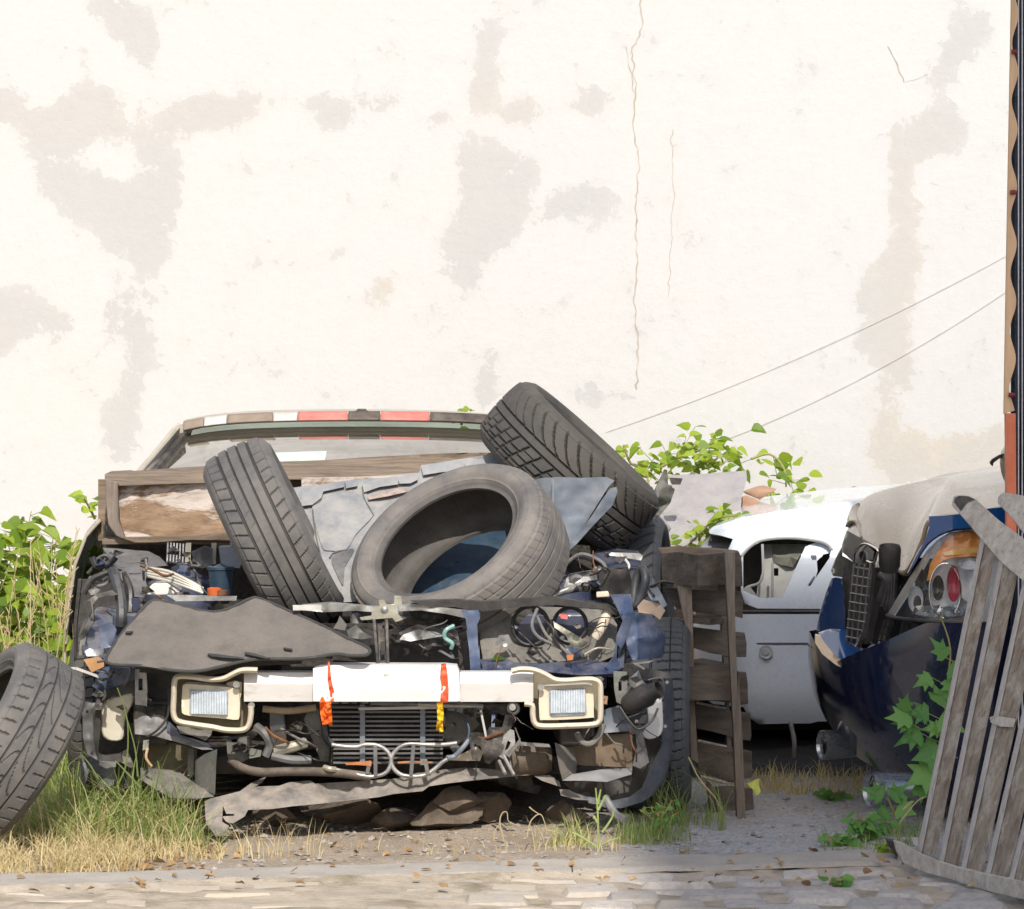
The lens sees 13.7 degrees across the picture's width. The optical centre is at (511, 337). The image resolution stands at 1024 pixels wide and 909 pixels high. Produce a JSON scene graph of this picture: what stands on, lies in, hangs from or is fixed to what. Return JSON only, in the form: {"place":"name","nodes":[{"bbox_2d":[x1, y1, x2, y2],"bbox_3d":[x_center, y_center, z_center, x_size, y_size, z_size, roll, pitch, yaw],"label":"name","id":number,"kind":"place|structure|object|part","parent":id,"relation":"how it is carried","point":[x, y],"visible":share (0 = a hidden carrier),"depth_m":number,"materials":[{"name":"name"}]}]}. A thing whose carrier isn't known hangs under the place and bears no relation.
{"place":"outdoors","nodes":[
{"label":"outdoors","id":0,"kind":"place"},
{"bbox_2d":[0,730,1020,878],"bbox_3d":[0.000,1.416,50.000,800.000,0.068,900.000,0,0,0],"label":"ground","id":1,"kind":"structure","parent":0,"point":[764,747],"depth_m":12.20,"materials":[{"name":"brown soil"}]},
{"bbox_2d":[0,540,50,651],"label":"leafy weed","id":2,"kind":"object","parent":1,"relation":"on","point":[20,584],"visible":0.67,"depth_m":13.99,"materials":[{"name":"green plant"}]},
{"bbox_2d":[0,506,61,645],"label":"leafy weed","id":3,"kind":"object","parent":1,"relation":"on","point":[15,524],"visible":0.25,"depth_m":14.34,"materials":[{"name":"green plant"}]},
{"bbox_2d":[0,523,72,645],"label":"leafy weed","id":4,"kind":"object","parent":1,"relation":"on","point":[65,542],"visible":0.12,"depth_m":14.54,"materials":[{"name":"green plant"}]},
{"bbox_2d":[0,584,76,653],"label":"leafy weed","id":5,"kind":"object","parent":1,"relation":"on","point":[51,624],"visible":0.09,"depth_m":13.52,"materials":[{"name":"green plant"}]},
{"bbox_2d":[0,642,84,836],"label":"loose tyre","id":6,"kind":"object","parent":1,"relation":"on","point":[42,697],"visible":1,"depth_m":11.50,"materials":[{"name":"rubber"}]},
{"bbox_2d":[41,634,72,787],"bbox_3d":[-1.378,1.195,13.188,0.285,0.560,0.272,0,0,0],"label":"leafy weed","id":7,"kind":"object","parent":1,"relation":"on","point":[68,647],"visible":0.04,"depth_m":13.16,"materials":[{"name":"green plant"}]},
{"bbox_2d":[0,528,119,794],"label":"dry grass stalks","id":8,"kind":"object","parent":1,"relation":"on","point":[68,588],"visible":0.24,"depth_m":13.26,"materials":[{"name":"plant"}]},
{"bbox_2d":[33,539,102,639],"bbox_3d":[-1.447,1.052,14.200,0.310,0.769,0.293,0,0,0],"label":"leafy weed","id":9,"kind":"object","parent":1,"relation":"on","point":[61,554],"visible":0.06,"depth_m":14.13,"materials":[{"name":"green plant"}]},
{"bbox_2d":[34,540,101,613],"bbox_3d":[-1.479,1.059,14.585,0.344,0.755,0.280,0,0,41],"label":"leafy weed","id":10,"kind":"object","parent":1,"relation":"on","point":[61,564],"visible":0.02,"depth_m":14.61,"materials":[{"name":"green plant"}]},
{"bbox_2d":[68,490,97,519],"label":"wall vine","id":11,"kind":"object","parent":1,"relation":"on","point":[79,496],"depth_m":16.59,"materials":[{"name":"green plant"}]},
{"bbox_2d":[157,761,166,803],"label":"grass stem","id":12,"kind":"object","parent":1,"relation":"on","point":[163,783],"visible":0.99,"depth_m":11.72,"materials":[{"name":"green plant"}]},
{"bbox_2d":[252,807,298,827],"bbox_3d":[-0.679,1.353,12.114,0.100,0.078,0.112,0,0,-45],"label":"rock","id":13,"kind":"object","parent":1,"relation":"on","point":[284,815],"visible":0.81,"depth_m":12.08,"materials":[{"name":"stone"}]},
{"bbox_2d":[299,799,381,824],"bbox_3d":[-0.488,1.350,12.130,0.240,0.085,0.180,0,0,0],"label":"rock","id":14,"kind":"object","parent":1,"relation":"on","point":[355,812],"visible":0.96,"depth_m":12.09,"materials":[{"name":"brown stone"}]},
{"bbox_2d":[63,409,691,834],"bbox_3d":[-0.490,0.817,14.048,2.069,1.165,4.544,0,0,0],"label":"wrecked car","id":15,"kind":"object","parent":1,"relation":"on","point":[531,695],"visible":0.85,"depth_m":12.06,"materials":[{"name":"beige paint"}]},
{"bbox_3d":[-1.373,0.900,13.825,0.127,0.680,1.359,0,0,-3],"label":"door","id":16,"kind":"part","parent":15,"relation":"part of","materials":[{"name":"beige paint"}]},
{"bbox_2d":[116,688,128,787],"bbox_3d":[-1.073,1.101,11.720,0.036,0.276,0.006,0,0,0],"label":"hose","id":17,"kind":"object","parent":15,"relation":"attached to","point":[127,741],"visible":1,"depth_m":11.72,"materials":[{"name":"rubber"}]},
{"bbox_2d":[105,596,371,675],"bbox_3d":[-0.764,0.841,11.960,0.747,0.214,0.308,0,0,0],"label":"floor mat","id":18,"kind":"object","parent":15,"relation":"on","point":[160,636],"visible":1,"depth_m":11.93,"materials":[{"name":"fabric"}]},
{"bbox_2d":[203,437,343,622],"bbox_3d":[-0.698,0.582,12.460,0.215,0.584,0.584,-26,1,-2],"label":"loose tyre","id":19,"kind":"object","parent":15,"relation":"on","point":[264,519],"visible":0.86,"depth_m":12.21,"materials":[{"name":"rubber"}]},
{"bbox_2d":[98,452,492,543],"bbox_3d":[-0.662,0.493,13.108,1.229,0.272,0.301,0,0,-3],"label":"wooden trough","id":20,"kind":"object","parent":15,"relation":"on","point":[164,506],"visible":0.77,"depth_m":12.98,"materials":[{"name":"brown wood"}]},
{"bbox_2d":[320,661,333,725],"bbox_3d":[-0.515,0.992,11.855,0.040,0.181,0.041,0,0,0],"label":"ribbon","id":21,"kind":"object","parent":15,"relation":"attached to","point":[326,712],"visible":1,"depth_m":11.85,"materials":[{"name":"orange fabric"}]},
{"bbox_2d":[294,454,500,601],"bbox_3d":[-0.295,0.564,12.690,0.740,0.419,0.471,0,0,-11],"label":"grey liner panel","id":22,"kind":"object","parent":15,"relation":"on","point":[343,516],"visible":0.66,"depth_m":12.77,"materials":[{"name":"plastic"}]},
{"bbox_2d":[368,488,407,499],"bbox_3d":[-0.372,0.469,12.812,0.126,0.034,0.033,0,0,-15],"label":"rag","id":23,"kind":"object","parent":22,"relation":"on","point":[388,493],"visible":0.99,"depth_m":12.81,"materials":[{"name":"fabric"}]},
{"bbox_2d":[436,663,448,732],"bbox_3d":[-0.195,1.003,11.856,0.036,0.194,0.030,0,0,0],"label":"ribbon","id":24,"kind":"object","parent":15,"relation":"attached to","point":[444,694],"visible":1,"depth_m":11.86,"materials":[{"name":"fabric"}]},
{"bbox_2d":[411,531,509,593],"bbox_3d":[-0.205,0.611,12.886,0.443,0.308,0.357,0,0,0],"label":"blue plastic sheet","id":25,"kind":"object","parent":15,"relation":"on","point":[460,561],"visible":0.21,"depth_m":12.82,"materials":[{"name":"blue plastic"}]},
{"bbox_2d":[351,464,569,651],"bbox_3d":[-0.152,0.654,12.437,0.644,0.235,0.644,0,44,38],"label":"loose tyre","id":26,"kind":"object","parent":15,"relation":"on","point":[411,536],"visible":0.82,"depth_m":12.44,"materials":[{"name":"grey rubber"}]},
{"bbox_2d":[535,477,617,549],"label":"pointed wing panel","id":27,"kind":"structure","parent":15,"relation":"on","point":[575,501],"depth_m":12.66,"materials":[{"name":"grey plastic"}]},
{"bbox_2d":[596,515,674,692],"bbox_3d":[0.385,0.830,13.250,0.199,0.570,0.570,-2,0,7],"label":"loose tyre","id":28,"kind":"object","parent":15,"relation":"on","point":[650,540],"visible":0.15,"depth_m":13.06,"materials":[{"name":"rubber"}]},
{"bbox_2d":[480,382,658,550],"bbox_3d":[0.176,0.395,13.000,0.592,0.232,0.592,41,4,-13],"label":"loose tyre","id":29,"kind":"object","parent":28,"relation":"on","point":[534,430],"visible":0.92,"depth_m":12.78,"materials":[{"name":"rubber"}]},
{"bbox_2d":[371,807,419,827],"bbox_3d":[-0.315,1.370,12.145,0.113,0.065,0.175,0,0,36],"label":"rock","id":30,"kind":"object","parent":1,"relation":"on","point":[397,817],"visible":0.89,"depth_m":12.11,"materials":[{"name":"stone"}]},
{"bbox_2d":[0,756,870,873],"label":"dry grass","id":31,"kind":"structure","parent":1,"relation":"on","point":[121,854],"depth_m":11.55,"materials":[{"name":"plant"}]},
{"bbox_2d":[410,799,484,828],"bbox_3d":[-0.182,1.341,12.094,0.213,0.106,0.165,0,0,0],"label":"rock","id":32,"kind":"object","parent":1,"relation":"on","point":[432,814],"visible":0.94,"depth_m":12.04,"materials":[{"name":"stone"}]},
{"bbox_2d":[433,785,485,813],"bbox_3d":[-0.145,1.309,12.060,0.109,0.081,0.117,0,0,43],"label":"rock","id":33,"kind":"object","parent":32,"relation":"on","point":[455,799],"visible":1,"depth_m":12.04,"materials":[{"name":"brown stone"}]},
{"bbox_2d":[0,737,922,853],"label":"green grass","id":34,"kind":"structure","parent":1,"relation":"on","point":[149,802],"depth_m":11.83,"materials":[{"name":"green plant"}]},
{"bbox_2d":[82,755,98,778],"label":"grass stem","id":35,"kind":"object","parent":34,"relation":"on","point":[97,777],"visible":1,"depth_m":11.72,"materials":[{"name":"green plant"}]},
{"bbox_2d":[115,761,140,787],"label":"grass stem","id":36,"kind":"object","parent":34,"relation":"on","point":[129,775],"visible":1,"depth_m":11.72,"materials":[{"name":"green plant"}]},
{"bbox_2d":[128,722,138,775],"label":"grass stem","id":37,"kind":"object","parent":34,"relation":"on","point":[135,751],"visible":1,"depth_m":11.72,"materials":[{"name":"green plant"}]},
{"bbox_2d":[452,406,474,428],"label":"wall vine","id":38,"kind":"object","parent":1,"relation":"on","point":[465,409],"depth_m":16.55,"materials":[{"name":"green plant"}]},
{"bbox_2d":[4,825,974,891],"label":"dead leaves","id":39,"kind":"object","parent":1,"relation":"on","point":[866,870],"visible":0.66,"depth_m":11.23,"materials":[{"name":"brown plant"}]},
{"bbox_2d":[477,792,511,822],"bbox_3d":[-0.062,1.336,12.150,0.076,0.088,0.115,0,0,40],"label":"rock","id":40,"kind":"object","parent":1,"relation":"on","point":[495,804],"visible":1,"depth_m":12.12,"materials":[{"name":"brown stone"}]},
{"bbox_2d":[493,811,515,840],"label":"bent dry stem","id":41,"kind":"object","parent":1,"relation":"on","point":[500,825],"visible":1,"depth_m":11.62,"materials":[{"name":"beige plant"}]},
{"bbox_2d":[0,0,1010,622],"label":"plaster wall","id":42,"kind":"structure","parent":1,"relation":"on","point":[602,218],"depth_m":17.00,"materials":[{"name":"white paint"}]},
{"bbox_2d":[615,442,664,487],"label":"wall vine","id":43,"kind":"object","parent":42,"relation":"attached to","point":[642,472],"depth_m":16.63,"materials":[{"name":"green plant"}]},
{"bbox_2d":[615,422,766,486],"bbox_3d":[0.661,0.462,16.631,0.591,0.276,0.400,0,0,45],"label":"wall vine","id":44,"kind":"object","parent":43,"relation":"on","point":[670,460],"depth_m":16.55,"materials":[{"name":"green plant"}]},
{"bbox_2d":[679,434,742,473],"bbox_3d":[0.774,0.455,16.652,0.255,0.155,0.434,0,0,0],"label":"wall vine","id":45,"kind":"object","parent":44,"relation":"on","point":[731,458],"depth_m":16.62,"materials":[{"name":"green plant"}]},
{"bbox_2d":[728,449,822,486],"bbox_3d":[1.023,0.515,16.584,0.234,0.165,0.335,0,0,-29],"label":"wall vine","id":46,"kind":"object","parent":44,"relation":"attached to","point":[781,463],"depth_m":16.59,"materials":[{"name":"green plant"}]},
{"bbox_2d":[606,256,1004,431],"bbox_3d":[1.193,0.012,16.994,1.635,0.725,0.002,0,0,0],"label":"wall cable","id":47,"kind":"object","parent":42,"relation":"attached to","point":[807,353],"depth_m":16.99,"materials":[{"name":"grey rubber"}]},
{"bbox_2d":[730,292,1004,437],"bbox_3d":[1.424,0.100,16.994,1.174,0.623,0.002,0,0,0],"label":"wall cable","id":48,"kind":"object","parent":42,"relation":"attached to","point":[871,372],"depth_m":16.99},
{"bbox_2d":[0,845,1016,885],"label":"kerb","id":49,"kind":"structure","parent":1,"relation":"on","point":[741,861],"depth_m":11.13,"materials":[{"name":"stone"}]},
{"bbox_2d":[873,842,893,853],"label":"ground weed","id":50,"kind":"object","parent":49,"relation":"on","point":[883,848],"visible":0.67,"depth_m":11.41,"materials":[{"name":"green plant"}]},
{"bbox_2d":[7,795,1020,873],"bbox_3d":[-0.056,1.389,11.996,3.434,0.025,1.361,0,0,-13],"label":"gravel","id":51,"kind":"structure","parent":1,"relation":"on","point":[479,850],"depth_m":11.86,"materials":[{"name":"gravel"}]},
{"bbox_2d":[526,807,558,836],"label":"bent dry stem","id":52,"kind":"object","parent":1,"relation":"on","point":[533,818],"visible":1,"depth_m":11.62,"materials":[{"name":"beige plant"}]},
{"bbox_2d":[544,800,590,824],"bbox_3d":[0.163,1.359,12.204,0.113,0.070,0.110,0,0,-34],"label":"rock","id":53,"kind":"object","parent":1,"relation":"on","point":[553,813],"visible":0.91,"depth_m":12.17,"materials":[{"name":"stone"}]},
{"bbox_2d":[572,788,619,850],"bbox_3d":[0.229,1.319,11.600,0.131,0.186,0.008,0,0,0],"label":"weed","id":54,"kind":"object","parent":1,"relation":"on","point":[597,822],"visible":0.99,"depth_m":11.60,"materials":[{"name":"plant"}]},
{"bbox_2d":[639,799,681,834],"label":"ground weed","id":55,"kind":"object","parent":1,"relation":"on","point":[668,808],"visible":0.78,"depth_m":12.00,"materials":[{"name":"green plant"}]},
{"bbox_2d":[658,546,753,818],"bbox_3d":[0.577,1.025,12.581,0.280,0.803,0.360,0,0,0],"label":"wooden pallet","id":56,"kind":"object","parent":1,"relation":"on","point":[687,568],"visible":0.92,"depth_m":12.59,"materials":[{"name":"brown wood"}]},
{"bbox_2d":[688,757,727,818],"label":"straw stalk","id":57,"kind":"object","parent":1,"relation":"on","point":[703,783],"visible":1,"depth_m":12.20,"materials":[{"name":"plant"}]},
{"bbox_2d":[747,778,760,795],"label":"yellow leaf","id":58,"kind":"object","parent":1,"relation":"on","point":[754,785],"visible":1,"depth_m":12.40,"materials":[{"name":"yellow plant"}]},
{"bbox_2d":[693,484,960,757],"bbox_3d":[2.460,0.772,15.153,3.680,1.605,1.934,0,0,0],"label":"white car","id":59,"kind":"object","parent":1,"relation":"on","point":[788,547],"visible":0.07,"depth_m":14.43,"materials":[{"name":"paint"}]},
{"bbox_2d":[661,471,746,548],"bbox_3d":[0.677,0.612,15.209,0.342,0.262,0.443,0,0,0],"label":"grey sheet panel","id":60,"kind":"object","parent":59,"relation":"on","point":[694,496],"visible":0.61,"depth_m":15.26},
{"bbox_2d":[669,477,682,484],"bbox_3d":[0.577,0.504,14.995,0.046,0.024,0.030,0,0,0],"label":"pipe bracket","id":61,"kind":"object","parent":60,"relation":"attached to","point":[675,481],"visible":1,"depth_m":14.98,"materials":[{"name":"metal"}]},
{"bbox_2d":[670,500,748,546],"bbox_3d":[0.700,0.677,14.820,0.316,0.223,0.358,0,0,23],"label":"wall vine","id":62,"kind":"object","parent":59,"relation":"on","point":[724,513],"depth_m":14.84,"materials":[{"name":"green plant"}]},
{"bbox_2d":[674,584,819,620],"bbox_3d":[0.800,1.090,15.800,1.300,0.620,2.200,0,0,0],"label":"trim strip","id":63,"kind":"object","parent":59,"relation":"attached to","point":[678,613],"visible":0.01,"depth_m":15.19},
{"bbox_2d":[659,516,670,531],"bbox_3d":[0.521,0.666,14.911,0.073,0.088,0.057,0,0,45],"label":"rubble lump","id":64,"kind":"object","parent":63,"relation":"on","point":[669,527],"visible":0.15,"depth_m":14.89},
{"bbox_2d":[654,469,674,515],"bbox_3d":[0.531,0.550,14.904,0.079,0.182,0.082,0,0,0],"label":"bent metal strip","id":65,"kind":"object","parent":64,"relation":"on","point":[663,490],"visible":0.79,"depth_m":14.89,"materials":[{"name":"grey metal"}]},
{"bbox_2d":[741,496,759,506],"bbox_3d":[0.850,0.637,15.489,0.121,0.125,0.083,0,0,-16],"label":"rubble lump","id":66,"kind":"object","parent":59,"relation":"on","point":[747,501],"visible":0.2,"depth_m":15.49,"materials":[{"name":"brick"}]},
{"bbox_2d":[743,485,775,499],"bbox_3d":[0.916,0.574,15.783,0.094,0.053,0.099,0,0,-43],"label":"rubble lump","id":67,"kind":"object","parent":59,"relation":"on","point":[760,492],"visible":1,"depth_m":15.76,"materials":[{"name":"brick"}]},
{"bbox_2d":[813,787,853,801],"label":"ground weed","id":68,"kind":"object","parent":1,"relation":"on","point":[823,792],"visible":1,"depth_m":12.88,"materials":[{"name":"green plant"}]},
{"bbox_2d":[817,833,863,847],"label":"ground weed","id":69,"kind":"object","parent":1,"relation":"on","point":[844,839],"visible":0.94,"depth_m":11.70,"materials":[{"name":"green plant"}]},
{"bbox_2d":[840,810,898,840],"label":"ground weed","id":70,"kind":"object","parent":1,"relation":"on","point":[861,827],"visible":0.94,"depth_m":11.83,"materials":[{"name":"green plant"}]},
{"bbox_2d":[859,782,916,831],"bbox_3d":[1.051,1.321,11.930,0.166,0.158,0.049,0,0,0],"label":"maple sapling","id":71,"kind":"object","parent":1,"relation":"on","point":[876,792],"visible":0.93,"depth_m":11.93,"materials":[{"name":"green plant"}]},
{"bbox_2d":[893,796,925,833],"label":"bent twig","id":72,"kind":"object","parent":1,"relation":"on","point":[899,823],"visible":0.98,"depth_m":11.90,"materials":[{"name":"wood"}]},
{"bbox_2d":[808,446,1010,814],"bbox_3d":[2.573,0.677,12.934,3.354,1.445,1.733,0,0,0],"label":"dark blue car","id":73,"kind":"object","parent":1,"relation":"on","point":[891,596],"visible":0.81,"depth_m":12.38,"materials":[{"name":"paint"}]},
{"bbox_2d":[884,616,964,831],"bbox_3d":[1.165,1.092,11.955,0.245,0.619,0.060,0,0,0],"label":"maple sapling","id":74,"kind":"object","parent":1,"relation":"on","point":[902,717],"visible":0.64,"depth_m":11.96,"materials":[{"name":"green plant"}]},
{"bbox_2d":[886,493,1023,898],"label":"slatted wooden frame","id":75,"kind":"object","parent":1,"relation":"on","point":[1002,542],"visible":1,"depth_m":11.06,"materials":[{"name":"wood"}]},
{"bbox_2d":[1003,0,1023,827],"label":"sheet metal gate","id":76,"kind":"structure","parent":1,"relation":"on","point":[1013,402],"depth_m":11.96,"materials":[{"name":"brown metal"}]},
{"bbox_2d":[0,862,1023,908],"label":"cobbled road","id":77,"kind":"structure","parent":0,"point":[742,894],"depth_m":10.67,"materials":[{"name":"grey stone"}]},
{"bbox_2d":[818,873,854,887],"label":"ground weed","id":78,"kind":"object","parent":77,"relation":"on","point":[845,880],"visible":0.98,"depth_m":10.88,"materials":[{"name":"green plant"}]},
{"bbox_2d":[765,481,855,496],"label":"wall vine","id":79,"kind":"object","parent":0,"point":[801,486],"depth_m":16.65,"materials":[{"name":"green plant"}]}
]}

